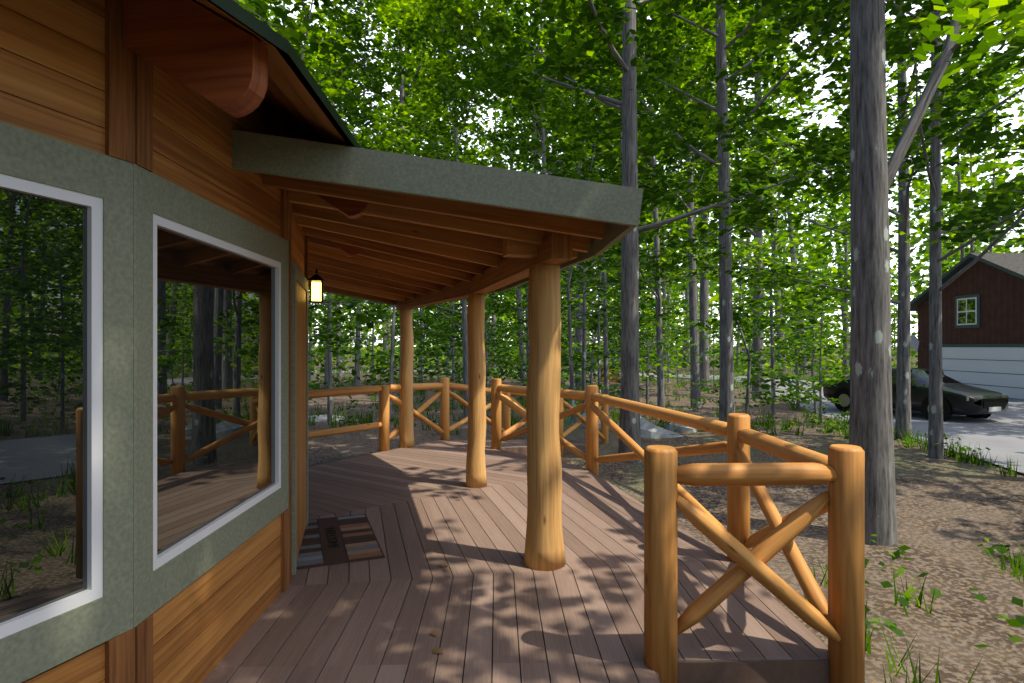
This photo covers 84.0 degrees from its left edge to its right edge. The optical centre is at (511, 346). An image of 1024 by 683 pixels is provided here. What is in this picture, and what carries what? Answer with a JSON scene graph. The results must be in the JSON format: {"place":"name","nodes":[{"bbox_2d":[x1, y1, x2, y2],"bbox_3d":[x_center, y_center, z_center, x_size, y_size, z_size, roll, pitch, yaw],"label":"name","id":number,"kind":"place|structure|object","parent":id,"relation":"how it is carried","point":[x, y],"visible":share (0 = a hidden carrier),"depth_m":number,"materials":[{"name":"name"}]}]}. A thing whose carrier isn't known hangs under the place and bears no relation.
{"place":"outdoors","nodes":[
{"label":"outdoors","id":0,"kind":"place"},
{"bbox_2d":[0,0,307,682],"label":"house wall","id":1,"kind":"structure","parent":0,"point":[130,150],"depth_m":2.19,"materials":[{"name":"wood"}]},
{"bbox_2d":[0,188,274,622],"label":"window","id":2,"kind":"structure","parent":1,"relation":"in","point":[215,382],"depth_m":2.03,"materials":[{"name":"glass"}]},
{"bbox_2d":[308,63,357,296],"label":"foliage","id":3,"kind":"object","parent":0,"point":[343,80],"visible":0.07,"depth_m":14.77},
{"bbox_2d":[308,307,362,372],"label":"tree","id":4,"kind":"object","parent":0,"point":[331,344],"visible":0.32,"depth_m":12.69,"materials":[{"name":"green plant"}]},
{"bbox_2d":[237,0,456,329],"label":"leaves","id":5,"kind":"object","parent":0,"point":[377,313],"visible":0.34,"depth_m":10.91,"materials":[{"name":"green plant"}]},
{"bbox_2d":[339,307,452,382],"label":"tree foliage","id":6,"kind":"object","parent":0,"point":[379,369],"visible":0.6,"depth_m":18.13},
{"bbox_2d":[308,0,487,307],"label":"tree leaves","id":7,"kind":"object","parent":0,"point":[397,109],"visible":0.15,"depth_m":20.18,"materials":[{"name":"plant"}]},
{"bbox_2d":[332,0,529,300],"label":"tree leaves","id":8,"kind":"object","parent":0,"point":[410,61],"visible":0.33,"depth_m":15.99,"materials":[{"name":"plant"}]},
{"bbox_2d":[413,322,462,381],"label":"tree foliage","id":9,"kind":"object","parent":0,"point":[425,371],"visible":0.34,"depth_m":20.50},
{"bbox_2d":[492,51,620,325],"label":"tree leaves","id":10,"kind":"object","parent":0,"point":[500,123],"visible":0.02,"depth_m":30.78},
{"bbox_2d":[449,0,676,318],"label":"tree leaves","id":11,"kind":"object","parent":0,"point":[506,309],"visible":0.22,"depth_m":24.12,"materials":[{"name":"plant"}]},
{"bbox_2d":[516,322,609,381],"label":"tree foliage","id":12,"kind":"object","parent":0,"point":[574,368],"visible":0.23,"depth_m":20.87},
{"bbox_2d":[511,93,618,313],"bbox_3d":[1.633,-6.403,27.288,7.499,9.972,5.695,0,0,35],"label":"foliage","id":13,"kind":"object","parent":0,"point":[531,132],"visible":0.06,"depth_m":27.36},
{"bbox_2d":[562,309,620,375],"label":"tree foliage","id":14,"kind":"object","parent":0,"point":[578,366],"visible":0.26,"depth_m":23.81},
{"bbox_2d":[485,30,705,302],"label":"leaves","id":15,"kind":"object","parent":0,"point":[551,126],"visible":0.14,"depth_m":18.64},
{"bbox_2d":[269,0,1023,346],"label":"sky","id":16,"kind":"structure","parent":0,"point":[829,118],"materials":[{"name":"white"}]},
{"bbox_2d":[609,310,691,381],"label":"tree foliage","id":17,"kind":"object","parent":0,"point":[651,333],"visible":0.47,"depth_m":20.49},
{"bbox_2d":[591,160,711,333],"bbox_3d":[5.095,-4.041,21.759,4.140,7.251,5.452,0,0,-22],"label":"foliage","id":18,"kind":"object","parent":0,"point":[667,303],"visible":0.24,"depth_m":21.45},
{"bbox_2d":[308,347,1023,682],"bbox_3d":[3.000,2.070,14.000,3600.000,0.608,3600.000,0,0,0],"label":"terrain","id":19,"kind":"structure","parent":0,"point":[949,510],"depth_m":7.22,"materials":[{"name":"soil"}]},
{"bbox_2d":[233,0,353,69],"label":"forest tree","id":20,"kind":"object","parent":19,"relation":"on","point":[309,59],"visible":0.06,"depth_m":17.95,"materials":[{"name":"green plant"}]},
{"bbox_2d":[234,0,338,109],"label":"tree leaves","id":21,"kind":"object","parent":20,"relation":"attached to","point":[318,21],"visible":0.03,"depth_m":18.61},
{"bbox_2d":[239,0,361,107],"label":"foliage","id":22,"kind":"object","parent":19,"relation":"on","point":[288,32],"visible":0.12,"depth_m":10.18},
{"bbox_2d":[308,304,366,400],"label":"tree foliage","id":23,"kind":"object","parent":19,"relation":"on","point":[328,335],"visible":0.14,"depth_m":12.62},
{"bbox_2d":[278,5,399,388],"bbox_3d":[-8.541,-6.490,26.891,10.702,18.480,7.324,0,0,-32],"label":"forest tree","id":24,"kind":"object","parent":19,"relation":"on","point":[370,64],"visible":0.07,"depth_m":26.00,"materials":[{"name":"green plant"}]},
{"bbox_2d":[310,4,403,145],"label":"tree leaves","id":25,"kind":"object","parent":24,"relation":"attached to","point":[357,65],"visible":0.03,"depth_m":25.94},
{"bbox_2d":[308,71,392,421],"bbox_3d":[-4.797,-2.493,14.923,4.112,9.722,4.546,0,0,42],"label":"tree","id":26,"kind":"object","parent":19,"relation":"on","point":[329,377],"visible":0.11,"depth_m":14.82,"materials":[{"name":"green plant"}]},
{"bbox_2d":[308,144,395,420],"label":"tree","id":27,"kind":"object","parent":19,"relation":"on","point":[340,353],"visible":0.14,"depth_m":15.01,"materials":[{"name":"green plant"}]},
{"bbox_2d":[308,139,421,367],"bbox_3d":[-3.314,-2.390,15.144,4.444,6.236,5.056,0,0,20],"label":"foliage","id":28,"kind":"object","parent":19,"relation":"on","point":[386,354],"visible":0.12,"depth_m":15.28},
{"bbox_2d":[347,303,398,384],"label":"tree","id":29,"kind":"object","parent":19,"relation":"on","point":[396,331],"visible":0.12,"depth_m":30.90,"materials":[{"name":"green plant"}]},
{"bbox_2d":[348,314,462,411],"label":"tree","id":30,"kind":"object","parent":19,"relation":"on","point":[434,334],"visible":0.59,"depth_m":17.93,"materials":[{"name":"green plant"}]},
{"bbox_2d":[333,0,481,392],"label":"forest tree","id":31,"kind":"object","parent":19,"relation":"on","point":[380,94],"visible":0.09,"depth_m":25.86,"materials":[{"name":"green plant"}]},
{"bbox_2d":[333,0,486,162],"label":"tree leaves","id":32,"kind":"object","parent":31,"relation":"attached to","point":[378,97],"visible":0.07,"depth_m":25.65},
{"bbox_2d":[386,308,446,382],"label":"tree","id":33,"kind":"object","parent":19,"relation":"on","point":[420,309],"visible":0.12,"depth_m":31.36,"materials":[{"name":"green plant"}]},
{"bbox_2d":[310,0,527,368],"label":"forest tree","id":34,"kind":"object","parent":19,"relation":"on","point":[378,38],"visible":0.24,"depth_m":21.10,"materials":[{"name":"green plant"}]},
{"bbox_2d":[357,0,527,417],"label":"forest tree","id":35,"kind":"object","parent":19,"relation":"on","point":[452,56],"visible":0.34,"depth_m":16.10,"materials":[{"name":"green plant"}]},
{"bbox_2d":[413,321,496,398],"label":"understory shrub","id":36,"kind":"object","parent":19,"relation":"on","point":[444,364],"visible":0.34,"depth_m":20.97,"materials":[{"name":"green plant"}]},
{"bbox_2d":[413,294,526,383],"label":"foliage","id":37,"kind":"object","parent":19,"relation":"on","point":[448,313],"visible":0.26,"depth_m":19.07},
{"bbox_2d":[419,293,522,408],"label":"tree","id":38,"kind":"object","parent":19,"relation":"on","point":[453,358],"visible":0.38,"depth_m":19.03,"materials":[{"name":"green plant"}]},
{"bbox_2d":[435,308,512,386],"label":"tree foliage","id":39,"kind":"object","parent":19,"relation":"on","point":[499,352],"visible":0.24,"depth_m":24.17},
{"bbox_2d":[429,300,526,372],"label":"tree foliage","id":40,"kind":"object","parent":19,"relation":"on","point":[498,346],"visible":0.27,"depth_m":22.21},
{"bbox_2d":[445,293,523,368],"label":"tree foliage","id":41,"kind":"object","parent":19,"relation":"on","point":[505,341],"visible":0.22,"depth_m":27.72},
{"bbox_2d":[449,305,521,365],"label":"tree","id":42,"kind":"object","parent":19,"relation":"on","point":[506,362],"visible":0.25,"depth_m":22.33,"materials":[{"name":"green plant"}]},
{"bbox_2d":[460,290,520,387],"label":"tree","id":43,"kind":"object","parent":19,"relation":"on","point":[487,384],"visible":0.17,"depth_m":27.71,"materials":[{"name":"green plant"}]},
{"bbox_2d":[308,348,697,437],"bbox_3d":[5.567,1.240,27.817,10.074,2.146,32.739,0,0,25],"label":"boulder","id":44,"kind":"object","parent":19,"relation":"on","point":[648,429],"visible":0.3,"depth_m":14.00,"materials":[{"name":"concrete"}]},
{"bbox_2d":[497,315,591,400],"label":"tree","id":45,"kind":"object","parent":19,"relation":"on","point":[519,369],"visible":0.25,"depth_m":21.48,"materials":[{"name":"green plant"}]},
{"bbox_2d":[505,113,592,330],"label":"tree","id":46,"kind":"object","parent":19,"relation":"on","point":[534,160],"visible":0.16,"depth_m":26.57,"materials":[{"name":"green plant"}]},
{"bbox_2d":[458,0,646,311],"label":"forest tree","id":47,"kind":"object","parent":19,"relation":"on","point":[543,149],"visible":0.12,"depth_m":24.86,"materials":[{"name":"green plant"}]},
{"bbox_2d":[517,311,588,385],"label":"tree foliage","id":48,"kind":"object","parent":19,"relation":"on","point":[563,379],"visible":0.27,"depth_m":19.86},
{"bbox_2d":[307,441,829,682],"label":"deck frame","id":49,"kind":"object","parent":19,"relation":"on","point":[783,671],"visible":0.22,"depth_m":2.89,"materials":[{"name":"wood"}]},
{"bbox_2d":[297,514,384,568],"bbox_3d":[-1.500,1.592,4.720,0.700,0.013,1.180,0,0,-21],"label":"doormat","id":50,"kind":"object","parent":49,"relation":"on","point":[357,540],"visible":0.76,"depth_m":4.57,"materials":[{"name":"fabric"}]},
{"bbox_2d":[399,264,565,570],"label":"porch posts","id":51,"kind":"object","parent":49,"relation":"on","point":[544,547],"visible":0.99,"depth_m":4.12,"materials":[{"name":"wood"}]},
{"bbox_2d":[262,174,604,309],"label":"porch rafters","id":52,"kind":"object","parent":51,"relation":"on","point":[418,252],"visible":0.63,"depth_m":4.54,"materials":[{"name":"wood"}]},
{"bbox_2d":[232,130,642,305],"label":"roof fascia","id":53,"kind":"structure","parent":52,"relation":"attached to","point":[616,209],"depth_m":3.04,"materials":[{"name":"paint"}]},
{"bbox_2d":[202,440,827,682],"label":"deck boards","id":54,"kind":"object","parent":49,"relation":"on","point":[379,625],"visible":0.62,"depth_m":3.63,"materials":[{"name":"wood"}]},
{"bbox_2d":[308,377,864,682],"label":"log railing","id":55,"kind":"object","parent":49,"relation":"on","point":[837,620],"visible":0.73,"depth_m":2.87,"materials":[{"name":"wood"}]},
{"bbox_2d":[499,53,639,307],"bbox_3d":[2.378,-6.626,31.531,9.694,18.939,6.891,0,0,33],"label":"forest tree","id":56,"kind":"object","parent":19,"relation":"on","point":[509,114],"visible":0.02,"depth_m":30.98,"materials":[{"name":"green plant"}]},
{"bbox_2d":[516,0,650,390],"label":"forest tree","id":57,"kind":"object","parent":19,"relation":"on","point":[578,330],"visible":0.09,"depth_m":26.83,"materials":[{"name":"green plant"}]},
{"bbox_2d":[506,0,667,298],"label":"tree leaves","id":58,"kind":"object","parent":19,"relation":"on","point":[523,155],"visible":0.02,"depth_m":26.57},
{"bbox_2d":[514,21,671,394],"bbox_3d":[3.251,-4.257,20.029,5.944,14.054,6.572,0,0,7],"label":"tree","id":59,"kind":"object","parent":19,"relation":"on","point":[605,335],"visible":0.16,"depth_m":19.92,"materials":[{"name":"green plant"}]},
{"bbox_2d":[513,131,680,369],"bbox_3d":[1.747,-2.445,15.288,5.250,6.475,4.614,0,0,-38],"label":"foliage","id":60,"kind":"object","parent":19,"relation":"on","point":[593,178],"visible":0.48,"depth_m":14.63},
{"bbox_2d":[525,125,672,425],"bbox_3d":[2.205,-1.459,15.436,4.468,8.102,3.644,0,0,-38],"label":"tree","id":61,"kind":"object","parent":19,"relation":"on","point":[570,275],"visible":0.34,"depth_m":15.15,"materials":[{"name":"green plant"}]},
{"bbox_2d":[523,132,682,369],"bbox_3d":[2.022,-2.799,17.149,5.690,7.018,5.001,0,0,44],"label":"foliage","id":62,"kind":"object","parent":19,"relation":"on","point":[604,297],"visible":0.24,"depth_m":16.89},
{"bbox_2d":[559,143,651,414],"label":"tree","id":63,"kind":"object","parent":19,"relation":"on","point":[584,276],"visible":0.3,"depth_m":16.98,"materials":[{"name":"green plant"}]},
{"bbox_2d":[563,307,647,385],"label":"understory shrub","id":64,"kind":"object","parent":19,"relation":"on","point":[610,363],"visible":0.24,"depth_m":23.75,"materials":[{"name":"green plant"}]},
{"bbox_2d":[564,216,654,404],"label":"tree","id":65,"kind":"object","parent":19,"relation":"on","point":[599,349],"visible":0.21,"depth_m":21.48,"materials":[{"name":"green plant"}]},
{"bbox_2d":[561,223,666,370],"bbox_3d":[3.256,-2.214,21.676,4.487,6.297,5.106,0,0,-19],"label":"foliage","id":66,"kind":"object","parent":19,"relation":"on","point":[612,335],"visible":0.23,"depth_m":21.62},
{"bbox_2d":[254,0,1023,386],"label":"forest tree leaves","id":67,"kind":"object","parent":19,"relation":"on","point":[840,256],"visible":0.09,"depth_m":37.79,"materials":[{"name":"green plant"}]},
{"bbox_2d":[269,0,1023,386],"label":"forest trees","id":68,"kind":"object","parent":19,"relation":"on","point":[521,332],"visible":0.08,"depth_m":39.12,"materials":[{"name":"green plant"}]},
{"bbox_2d":[588,317,707,403],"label":"tree","id":69,"kind":"object","parent":19,"relation":"on","point":[678,332],"visible":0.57,"depth_m":20.53,"materials":[{"name":"green plant"}]},
{"bbox_2d":[590,156,709,346],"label":"tree","id":70,"kind":"object","parent":19,"relation":"on","point":[679,201],"visible":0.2,"depth_m":21.54,"materials":[{"name":"green plant"}]},
{"bbox_2d":[465,0,848,462],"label":"forest tree","id":71,"kind":"object","parent":19,"relation":"on","point":[629,61],"visible":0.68,"depth_m":10.33,"materials":[{"name":"green plant"}]},
{"bbox_2d":[429,0,928,237],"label":"tree leaves","id":72,"kind":"object","parent":71,"relation":"attached to","point":[839,186],"visible":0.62,"depth_m":11.16,"materials":[{"name":"plant"}]},
{"bbox_2d":[308,91,1023,369],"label":"forest trees","id":73,"kind":"object","parent":19,"relation":"on","point":[748,240],"visible":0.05,"depth_m":56.05,"materials":[{"name":"green plant"}]},
{"bbox_2d":[308,362,1023,682],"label":"grass","id":74,"kind":"object","parent":19,"relation":"on","point":[1001,549],"depth_m":11.92,"materials":[{"name":"green plant"}]},
{"bbox_2d":[552,0,781,407],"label":"forest tree","id":75,"kind":"object","parent":19,"relation":"on","point":[690,243],"visible":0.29,"depth_m":15.88,"materials":[{"name":"green plant"}]},
{"bbox_2d":[653,270,698,357],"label":"tree foliage","id":76,"kind":"object","parent":19,"relation":"on","point":[685,314],"visible":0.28,"depth_m":34.06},
{"bbox_2d":[654,265,699,382],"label":"tree","id":77,"kind":"object","parent":19,"relation":"on","point":[683,307],"visible":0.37,"depth_m":34.27,"materials":[{"name":"green plant"}]},
{"bbox_2d":[602,4,772,407],"bbox_3d":[6.473,-8.619,21.391,6.151,22.946,7.068,0,0,22],"label":"forest tree","id":78,"kind":"object","parent":19,"relation":"on","point":[695,393],"visible":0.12,"depth_m":20.95,"materials":[{"name":"green plant"}]},
{"bbox_2d":[581,0,777,216],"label":"tree leaves","id":79,"kind":"object","parent":78,"relation":"attached to","point":[705,180],"visible":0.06,"depth_m":20.45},
{"bbox_2d":[639,5,800,391],"bbox_3d":[9.510,-10.543,28.057,9.599,26.951,9.249,0,0,-20],"label":"forest tree","id":80,"kind":"object","parent":19,"relation":"on","point":[704,342],"visible":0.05,"depth_m":27.78,"materials":[{"name":"green plant"}]},
{"bbox_2d":[686,354,776,409],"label":"understory shrub","id":81,"kind":"object","parent":19,"relation":"on","point":[708,399],"visible":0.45,"depth_m":18.17,"materials":[{"name":"green plant"}]},
{"bbox_2d":[602,0,901,421],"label":"forest tree","id":82,"kind":"object","parent":19,"relation":"on","point":[726,397],"visible":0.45,"depth_m":13.79,"materials":[{"name":"green plant"}]},
{"bbox_2d":[689,296,826,414],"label":"tree","id":83,"kind":"object","parent":19,"relation":"on","point":[739,323],"visible":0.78,"depth_m":14.57,"materials":[{"name":"green plant"}]},
{"bbox_2d":[733,296,790,387],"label":"tree","id":84,"kind":"object","parent":19,"relation":"on","point":[750,344],"visible":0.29,"depth_m":29.92,"materials":[{"name":"green plant"}]},
{"bbox_2d":[716,286,808,373],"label":"tree foliage","id":85,"kind":"object","parent":19,"relation":"on","point":[785,365],"visible":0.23,"depth_m":29.50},
{"bbox_2d":[678,139,849,366],"bbox_3d":[8.619,-3.005,18.330,5.992,7.390,5.266,0,0,41],"label":"foliage","id":86,"kind":"object","parent":19,"relation":"on","point":[805,234],"visible":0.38,"depth_m":18.04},
{"bbox_2d":[657,0,891,398],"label":"forest tree","id":87,"kind":"object","parent":19,"relation":"on","point":[758,343],"visible":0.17,"depth_m":23.27,"materials":[{"name":"green plant"}]},
{"bbox_2d":[702,136,847,414],"bbox_3d":[8.885,-1.879,17.851,5.100,9.247,4.159,0,0,41],"label":"tree","id":88,"kind":"object","parent":19,"relation":"on","point":[812,240],"visible":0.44,"depth_m":17.96,"materials":[{"name":"green plant"}]},
{"bbox_2d":[733,248,849,390],"bbox_3d":[9.939,-0.960,19.386,4.175,4.954,4.302,0,0,-20],"label":"foliage","id":89,"kind":"object","parent":19,"relation":"on","point":[808,311],"visible":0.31,"depth_m":19.20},
{"bbox_2d":[733,253,850,409],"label":"tree","id":90,"kind":"object","parent":19,"relation":"on","point":[781,324],"visible":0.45,"depth_m":19.51,"materials":[{"name":"green plant"}]},
{"bbox_2d":[739,319,849,417],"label":"tree","id":91,"kind":"object","parent":19,"relation":"on","point":[833,400],"visible":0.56,"depth_m":17.51,"materials":[{"name":"green plant"}]},
{"bbox_2d":[766,301,849,422],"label":"tree","id":92,"kind":"object","parent":19,"relation":"on","point":[800,360],"visible":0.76,"depth_m":16.00,"materials":[{"name":"green plant"}]},
{"bbox_2d":[767,300,849,409],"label":"tree foliage","id":93,"kind":"object","parent":19,"relation":"on","point":[818,349],"visible":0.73,"depth_m":15.85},
{"bbox_2d":[687,0,1023,440],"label":"forest tree","id":94,"kind":"object","parent":19,"relation":"on","point":[905,178],"visible":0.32,"depth_m":12.63,"materials":[{"name":"green plant"}]},
{"bbox_2d":[776,0,1023,458],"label":"forest tree","id":95,"kind":"object","parent":19,"relation":"on","point":[935,418],"visible":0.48,"depth_m":10.02,"materials":[{"name":"green plant"}]},
{"bbox_2d":[849,0,995,545],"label":"forest tree","id":96,"kind":"object","parent":19,"relation":"on","point":[873,171],"visible":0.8,"depth_m":6.63,"materials":[{"name":"grey plant"}]},
{"bbox_2d":[910,253,1023,398],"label":"neighbour garage","id":97,"kind":"structure","parent":19,"relation":"on","point":[983,322],"depth_m":24.62,"materials":[{"name":"brown"}]},
{"bbox_3d":[-5.879,0.690,2.837,8.792,4.420,8.461,0,0,0],"label":"house","id":98,"kind":"object","parent":19,"relation":"on","visible":0},
{"bbox_2d":[124,0,367,256],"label":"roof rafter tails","id":99,"kind":"object","parent":98,"relation":"attached to","point":[217,60],"visible":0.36,"depth_m":2.10,"materials":[{"name":"wood"}]},
{"bbox_2d":[192,0,360,147],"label":"roof","id":100,"kind":"structure","parent":98,"relation":"on","point":[295,99],"depth_m":2.59,"materials":[{"name":"brown wood"}]},
{"bbox_2d":[308,269,325,309],"bbox_3d":[-1.821,-0.485,5.228,0.204,0.450,0.156,0,0,-15],"label":"wall lantern","id":101,"kind":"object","parent":98,"relation":"attached to","point":[316,281],"depth_m":5.20,"materials":[{"name":"glass"}]},
{"bbox_2d":[311,370,1023,472],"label":"road asphalt","id":102,"kind":"structure","parent":0,"point":[1001,435],"depth_m":14.42,"materials":[{"name":"asphalt"}]},
{"bbox_2d":[823,367,1008,420],"bbox_3d":[12.206,1.407,17.584,2.100,1.490,4.775,0,0,-20],"label":"parked sedan car","id":103,"kind":"object","parent":102,"relation":"on","point":[959,398],"visible":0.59,"depth_m":16.17,"materials":[{"name":"black paint"}]},
{"bbox_2d":[535,2,814,282],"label":"tree leaves","id":104,"kind":"object","parent":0,"point":[703,97],"visible":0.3,"depth_m":15.76,"materials":[{"name":"plant"}]},
{"bbox_2d":[593,4,810,285],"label":"tree leaves","id":105,"kind":"object","parent":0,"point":[686,238],"visible":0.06,"depth_m":26.21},
{"bbox_2d":[581,0,849,138],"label":"tree leaves","id":106,"kind":"object","parent":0,"point":[796,47],"visible":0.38,"depth_m":13.27,"materials":[{"name":"plant"}]},
{"bbox_2d":[684,350,755,398],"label":"tree foliage","id":107,"kind":"object","parent":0,"point":[703,388],"visible":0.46,"depth_m":18.20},
{"bbox_2d":[697,286,801,396],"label":"foliage","id":108,"kind":"object","parent":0,"point":[745,367],"visible":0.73,"depth_m":15.20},
{"bbox_2d":[644,0,892,281],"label":"tree leaves","id":109,"kind":"object","parent":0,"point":[781,110],"visible":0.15,"depth_m":20.54,"materials":[{"name":"plant"}]},
{"bbox_2d":[761,316,849,389],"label":"tree foliage","id":110,"kind":"object","parent":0,"point":[785,329],"visible":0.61,"depth_m":17.39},
{"bbox_2d":[718,0,1023,306],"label":"tree leaves","id":111,"kind":"object","parent":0,"point":[777,122],"visible":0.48,"depth_m":12.08,"materials":[{"name":"plant"}]},
{"bbox_2d":[760,0,1023,244],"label":"tree leaves","id":112,"kind":"object","parent":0,"point":[950,139],"visible":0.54,"depth_m":9.06,"materials":[{"name":"plant"}]},
{"bbox_2d":[909,0,1023,88],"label":"tree leaves","id":113,"kind":"object","parent":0,"point":[992,36],"visible":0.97,"depth_m":6.58,"materials":[{"name":"plant"}]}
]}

